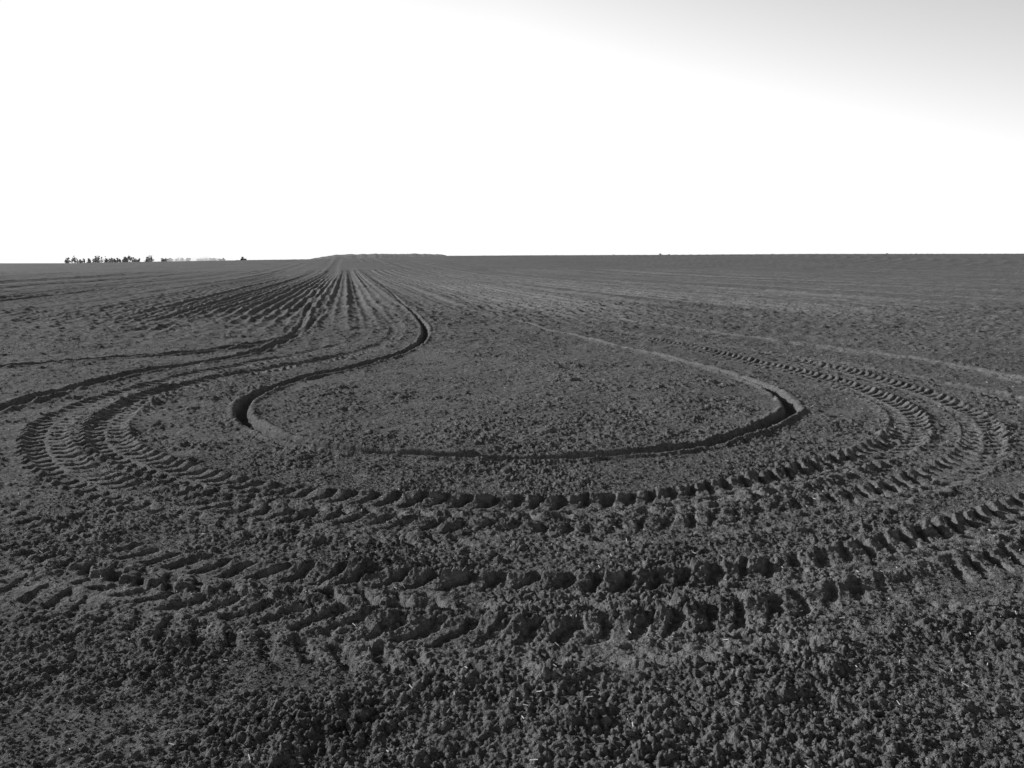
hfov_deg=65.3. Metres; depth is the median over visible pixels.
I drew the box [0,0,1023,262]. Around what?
sky
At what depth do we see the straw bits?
4.33 m
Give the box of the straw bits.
[0,338,1023,767]
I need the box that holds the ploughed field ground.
[0,254,1023,767]
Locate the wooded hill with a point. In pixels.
(348, 256)
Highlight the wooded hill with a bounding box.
[312,253,445,258]
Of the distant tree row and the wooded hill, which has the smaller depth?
the distant tree row
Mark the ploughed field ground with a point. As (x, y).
(808, 298)
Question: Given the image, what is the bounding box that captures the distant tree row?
[64,255,225,262]

